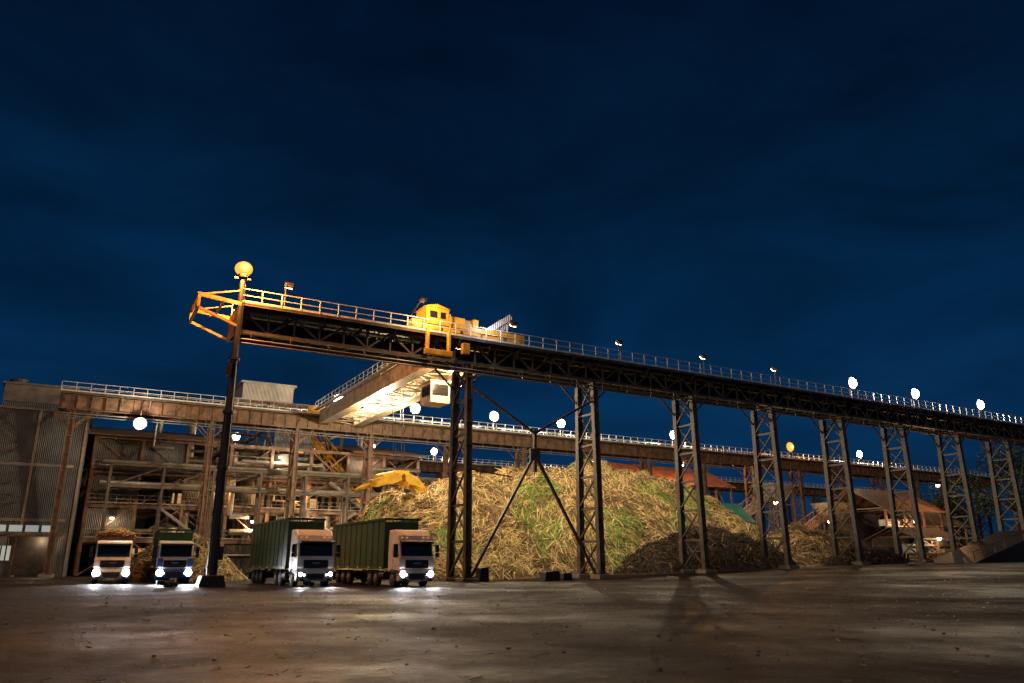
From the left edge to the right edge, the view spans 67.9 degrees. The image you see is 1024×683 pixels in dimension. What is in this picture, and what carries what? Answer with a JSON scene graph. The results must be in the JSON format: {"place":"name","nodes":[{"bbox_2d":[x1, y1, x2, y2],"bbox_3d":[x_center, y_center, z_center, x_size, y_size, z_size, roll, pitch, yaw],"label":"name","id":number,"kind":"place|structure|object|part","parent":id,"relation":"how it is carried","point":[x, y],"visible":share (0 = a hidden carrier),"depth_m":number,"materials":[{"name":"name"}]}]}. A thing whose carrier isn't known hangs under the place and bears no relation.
{"place":"outdoors","nodes":[
{"label":"outdoors","id":0,"kind":"place"},
{"bbox_2d":[0,562,1023,682],"bbox_3d":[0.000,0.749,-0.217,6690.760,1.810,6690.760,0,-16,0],"label":"ground","id":1,"kind":"structure","parent":0,"point":[800,643],"depth_m":18.72,"materials":[{"name":"concrete"}]},
{"bbox_2d":[0,378,93,577],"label":"corrugated warehouse","id":2,"kind":"structure","parent":1,"relation":"on","point":[33,429],"depth_m":89.01,"materials":[{"name":"metal"}]},
{"bbox_2d":[0,525,50,559],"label":"lit windows","id":3,"kind":"structure","parent":2,"relation":"in","point":[29,528],"depth_m":86.78,"materials":[{"name":"grey glass"}]},
{"bbox_2d":[3,536,48,574],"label":"roller doors","id":4,"kind":"structure","parent":2,"relation":"in","point":[29,556],"depth_m":86.63,"materials":[{"name":"metal"}]},
{"bbox_2d":[89,527,137,583],"bbox_3d":[-32.465,17.356,61.864,3.506,4.386,10.472,8,-18,-26],"label":"cane truck","id":5,"kind":"object","parent":1,"relation":"on","point":[113,554],"visible":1,"depth_m":57.65,"materials":[{"name":"white paint"}]},
{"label":"windows","id":6,"kind":"part","parent":5,"relation":"part of","materials":[{"name":"black glass"}]},
{"bbox_2d":[156,580,177,586],"bbox_3d":[-23.256,16.383,51.228,1.374,0.576,0.962,6,-17,-19],"label":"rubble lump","id":7,"kind":"object","parent":1,"relation":"on","point":[173,583],"visible":0.94,"depth_m":50.99,"materials":[{"name":"stone"}]},
{"bbox_2d":[148,529,199,583],"bbox_3d":[-27.910,17.605,62.335,3.280,4.170,10.068,8,-18,-26],"label":"cane truck","id":8,"kind":"object","parent":1,"relation":"on","point":[172,556],"visible":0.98,"depth_m":58.41,"materials":[{"name":"blue paint"}]},
{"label":"windows","id":9,"kind":"part","parent":8,"relation":"part of","materials":[{"name":"black glass"}]},
{"bbox_2d":[100,528,250,581],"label":"sugar cane pile","id":10,"kind":"object","parent":1,"relation":"on","point":[140,568],"visible":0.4,"depth_m":68.30,"materials":[{"name":"plant"}]},
{"bbox_2d":[195,261,252,586],"bbox_3d":[-21.075,5.644,56.006,1.875,24.011,3.300,9,-18,-28],"label":"light mast","id":11,"kind":"object","parent":1,"relation":"on","point":[211,577],"visible":0.97,"depth_m":54.30,"materials":[{"name":"metal"}]},
{"bbox_2d":[132,493,316,553],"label":"lit openings","id":12,"kind":"object","parent":1,"relation":"on","point":[313,502],"visible":0.14,"depth_m":109.18,"materials":[{"name":"orange"}]},
{"bbox_2d":[81,459,404,539],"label":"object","id":13,"kind":"object","parent":1,"relation":"on","point":[335,486],"visible":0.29,"depth_m":101.41,"materials":[{"name":"metal"}]},
{"bbox_2d":[71,398,419,575],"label":"steel frame","id":14,"kind":"object","parent":1,"relation":"on","point":[266,514],"visible":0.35,"depth_m":107.56,"materials":[{"name":"brown metal"}]},
{"bbox_2d":[67,429,381,572],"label":"wall cladding","id":15,"kind":"structure","parent":14,"relation":"attached to","point":[127,449],"depth_m":101.12,"materials":[{"name":"grey metal"}]},
{"bbox_2d":[85,427,426,470],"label":"sheet roof","id":16,"kind":"structure","parent":15,"relation":"on","point":[94,432],"depth_m":110.03,"materials":[{"name":"brown metal"}]},
{"bbox_2d":[234,380,296,410],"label":"headhouse cladding","id":17,"kind":"structure","parent":14,"relation":"on","point":[255,390],"depth_m":115.21,"materials":[{"name":"white metal"}]},
{"bbox_2d":[288,409,374,504],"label":"inclined conveyor","id":18,"kind":"object","parent":14,"relation":"attached to","point":[318,446],"visible":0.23,"depth_m":116.58,"materials":[{"name":"brown metal"}]},
{"bbox_2d":[102,421,420,556],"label":"pipes and tanks","id":19,"kind":"object","parent":1,"relation":"on","point":[282,462],"visible":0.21,"depth_m":106.29,"materials":[{"name":"metal"}]},
{"bbox_2d":[99,459,442,571],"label":"pipe bridge","id":20,"kind":"structure","parent":1,"relation":"on","point":[303,492],"depth_m":100.33,"materials":[{"name":"metal"}]},
{"bbox_2d":[248,518,340,586],"bbox_3d":[-16.839,15.893,57.248,3.280,4.620,15.568,9,-18,-28],"label":"cane truck","id":21,"kind":"object","parent":1,"relation":"on","point":[303,552],"visible":0.98,"depth_m":53.16,"materials":[{"name":"white paint"}]},
{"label":"windows","id":22,"kind":"part","parent":21,"relation":"part of","materials":[{"name":"black glass"}]},
{"bbox_2d":[332,518,438,585],"bbox_3d":[-10.140,15.995,57.600,3.280,4.620,15.568,9,-18,-28],"label":"cane truck","id":23,"kind":"object","parent":1,"relation":"on","point":[402,551],"visible":1,"depth_m":53.97,"materials":[{"name":"white paint"}]},
{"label":"windows","id":24,"kind":"part","parent":23,"relation":"part of","materials":[{"name":"black glass"}]},
{"bbox_2d":[475,567,488,581],"bbox_3d":[-2.487,19.436,63.225,0.894,1.294,0.900,9,-18,-28],"label":"concrete block","id":25,"kind":"object","parent":1,"relation":"on","point":[482,574],"depth_m":62.89,"materials":[{"name":"concrete"}]},
{"bbox_2d":[2,570,1013,682],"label":"stones","id":26,"kind":"object","parent":1,"relation":"on","point":[657,669],"visible":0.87,"depth_m":19.31,"materials":[{"name":"stone"}]},
{"bbox_2d":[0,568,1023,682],"bbox_3d":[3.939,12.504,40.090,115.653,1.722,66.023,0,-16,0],"label":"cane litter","id":27,"kind":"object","parent":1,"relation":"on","point":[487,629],"visible":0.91,"depth_m":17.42,"materials":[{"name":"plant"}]},
{"bbox_2d":[37,381,1000,577],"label":"crane runway","id":28,"kind":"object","parent":1,"relation":"on","point":[90,403],"visible":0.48,"depth_m":105.98,"materials":[{"name":"brown metal"}]},
{"bbox_2d":[133,410,146,429],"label":"floodlight","id":29,"kind":"object","parent":28,"relation":"on","point":[140,423],"visible":1,"depth_m":89.82,"materials":[{"name":"glass"}]},
{"bbox_2d":[410,403,419,421],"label":"floodlight","id":30,"kind":"object","parent":28,"relation":"on","point":[414,408],"visible":0.94,"depth_m":110.51,"materials":[{"name":"glass"}]},
{"bbox_2d":[490,411,498,428],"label":"floodlight","id":31,"kind":"object","parent":28,"relation":"on","point":[494,415],"visible":0.98,"depth_m":116.76,"materials":[{"name":"glass"}]},
{"bbox_2d":[557,419,564,435],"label":"floodlight","id":32,"kind":"object","parent":28,"relation":"on","point":[560,423],"visible":0.88,"depth_m":122.57,"materials":[{"name":"glass"}]},
{"bbox_2d":[670,430,673,443],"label":"floodlight","id":33,"kind":"object","parent":28,"relation":"on","point":[671,435],"visible":0.45,"depth_m":133.79,"materials":[{"name":"glass"}]},
{"bbox_2d":[786,441,793,456],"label":"floodlight","id":34,"kind":"object","parent":28,"relation":"on","point":[789,446],"visible":0.98,"depth_m":147.73,"materials":[{"name":"glass"}]},
{"bbox_2d":[857,450,861,463],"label":"floodlight","id":35,"kind":"object","parent":28,"relation":"on","point":[859,454],"visible":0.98,"depth_m":157.77,"materials":[{"name":"glass"}]},
{"bbox_2d":[539,571,559,580],"bbox_3d":[3.208,19.977,64.652,1.584,0.898,1.000,9,-18,-28],"label":"concrete block","id":36,"kind":"object","parent":1,"relation":"on","point":[549,575],"depth_m":64.26,"materials":[{"name":"concrete"}]},
{"bbox_2d":[284,458,822,581],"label":"sugar cane pile","id":37,"kind":"object","parent":1,"relation":"on","point":[534,537],"visible":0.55,"depth_m":83.24,"materials":[{"name":"plant"}]},
{"bbox_2d":[213,443,901,530],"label":"crane runway","id":38,"kind":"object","parent":1,"relation":"on","point":[435,469],"visible":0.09,"depth_m":156.29,"materials":[{"name":"brown metal"}]},
{"bbox_2d":[232,432,240,443],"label":"floodlight","id":39,"kind":"object","parent":38,"relation":"on","point":[234,437],"visible":0.63,"depth_m":133.57,"materials":[{"name":"glass"}]},
{"bbox_2d":[431,448,437,460],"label":"floodlight","id":40,"kind":"object","parent":38,"relation":"on","point":[434,451],"visible":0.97,"depth_m":151.70,"materials":[{"name":"glass"}]},
{"bbox_2d":[560,573,572,580],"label":"concrete block","id":41,"kind":"object","parent":1,"relation":"on","point":[565,576],"depth_m":65.42,"materials":[{"name":"concrete"}]},
{"bbox_2d":[189,288,1023,581],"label":"crane runway","id":42,"kind":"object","parent":1,"relation":"on","point":[273,326],"visible":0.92,"depth_m":76.04,"materials":[{"name":"metal"}]},
{"bbox_2d":[283,282,293,308],"bbox_3d":[-18.937,-3.030,64.034,0.720,4.150,0.601,9,-18,-28],"label":"yard floodlight","id":43,"kind":"object","parent":42,"relation":"on","point":[288,285],"visible":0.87,"depth_m":64.38,"materials":[{"name":"metal"}]},
{"bbox_2d":[307,297,523,493],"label":"overhead crane","id":44,"kind":"object","parent":42,"relation":"on","point":[428,389],"visible":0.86,"depth_m":81.39,"materials":[{"name":"beige paint"}]},
{"bbox_2d":[422,384,447,397],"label":"cabin windows","id":45,"kind":"structure","parent":44,"relation":"in","point":[437,389],"depth_m":75.32,"materials":[{"name":"grey glass"}]},
{"bbox_2d":[430,310,445,319],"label":"house windows","id":46,"kind":"structure","parent":44,"relation":"in","point":[433,314],"depth_m":66.49,"materials":[{"name":"black glass"}]},
{"bbox_2d":[510,321,517,333],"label":"yard floodlight","id":47,"kind":"object","parent":42,"relation":"on","point":[513,324],"visible":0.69,"depth_m":74.89,"materials":[{"name":"metal"}]},
{"bbox_2d":[615,339,622,358],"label":"yard floodlight","id":48,"kind":"object","parent":42,"relation":"on","point":[618,342],"visible":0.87,"depth_m":81.01,"materials":[{"name":"metal"}]},
{"bbox_2d":[700,354,706,372],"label":"yard floodlight","id":49,"kind":"object","parent":42,"relation":"on","point":[703,356],"visible":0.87,"depth_m":86.69,"materials":[{"name":"metal"}]},
{"bbox_2d":[771,366,777,383],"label":"yard floodlight","id":50,"kind":"object","parent":42,"relation":"on","point":[774,369],"visible":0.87,"depth_m":92.17,"materials":[{"name":"metal"}]},
{"bbox_2d":[848,377,856,395],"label":"floodlight","id":51,"kind":"object","parent":42,"relation":"on","point":[852,382],"visible":0.95,"depth_m":94.96,"materials":[{"name":"glass"}]},
{"bbox_2d":[911,388,918,405],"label":"floodlight","id":52,"kind":"object","parent":42,"relation":"on","point":[914,393],"visible":0.96,"depth_m":101.00,"materials":[{"name":"glass"}]},
{"bbox_2d":[976,400,983,412],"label":"floodlight","id":53,"kind":"object","parent":42,"relation":"on","point":[980,404],"visible":0.93,"depth_m":108.17,"materials":[{"name":"glass"}]},
{"bbox_2d":[605,463,735,509],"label":"open storage shed","id":54,"kind":"structure","parent":1,"relation":"on","point":[715,482],"depth_m":149.96,"materials":[{"name":"brown metal"}]},
{"bbox_2d":[613,524,834,574],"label":"rotten cane heap","id":55,"kind":"object","parent":1,"relation":"on","point":[728,551],"visible":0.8,"depth_m":79.75,"materials":[{"name":"plant"}]},
{"bbox_2d":[721,503,755,523],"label":"tarpaulin cover","id":56,"kind":"object","parent":1,"relation":"on","point":[739,510],"visible":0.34,"depth_m":105.73,"materials":[{"name":"green fabric"}]},
{"bbox_2d":[739,482,796,537],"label":"cane feeder conveyor","id":57,"kind":"object","parent":1,"relation":"on","point":[753,509],"visible":0.24,"depth_m":115.76,"materials":[{"name":"grey metal"}]},
{"bbox_2d":[767,521,847,562],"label":"sugar cane pile","id":58,"kind":"object","parent":1,"relation":"on","point":[809,543],"visible":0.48,"depth_m":109.17,"materials":[{"name":"plant"}]},
{"bbox_2d":[798,502,853,549],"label":"cane feeder conveyor","id":59,"kind":"object","parent":1,"relation":"on","point":[821,509],"visible":0.3,"depth_m":130.32,"materials":[{"name":"brown metal"}]},
{"bbox_2d":[807,546,920,565],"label":"rotten cane heap","id":60,"kind":"object","parent":1,"relation":"on","point":[873,555],"visible":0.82,"depth_m":87.86,"materials":[{"name":"plant"}]},
{"bbox_2d":[823,483,945,559],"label":"cane preparation shed","id":61,"kind":"structure","parent":1,"relation":"on","point":[869,503],"depth_m":132.13,"materials":[{"name":"brown metal"}]},
{"bbox_2d":[865,527,964,561],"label":"workshop shed","id":62,"kind":"structure","parent":1,"relation":"on","point":[883,539],"depth_m":114.95,"materials":[{"name":"brown metal"}]},
{"bbox_2d":[906,553,946,559],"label":"safety barrier","id":63,"kind":"object","parent":1,"relation":"on","point":[927,554],"visible":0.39,"depth_m":99.17,"materials":[{"name":"metal"}]},
{"bbox_2d":[923,478,993,546],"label":"broadleaf tree","id":64,"kind":"object","parent":1,"relation":"on","point":[958,511],"visible":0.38,"depth_m":154.89,"materials":[{"name":"green plant"}]},
{"bbox_2d":[928,530,1023,562],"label":"loading ramp","id":65,"kind":"structure","parent":1,"relation":"on","point":[1003,546],"depth_m":90.68,"materials":[{"name":"concrete"}]},
{"bbox_2d":[958,446,1023,529],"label":"broadleaf tree","id":66,"kind":"object","parent":1,"relation":"on","point":[1019,471],"visible":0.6,"depth_m":147.45,"materials":[{"name":"green plant"}]},
{"bbox_2d":[0,0,1023,541],"label":"sky","id":67,"kind":"structure","parent":0,"point":[828,192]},
{"bbox_2d":[874,508,970,544],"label":"cane preparation shed","id":68,"kind":"structure","parent":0,"point":[935,518],"depth_m":139.27,"materials":[{"name":"brown metal"}]}
]}

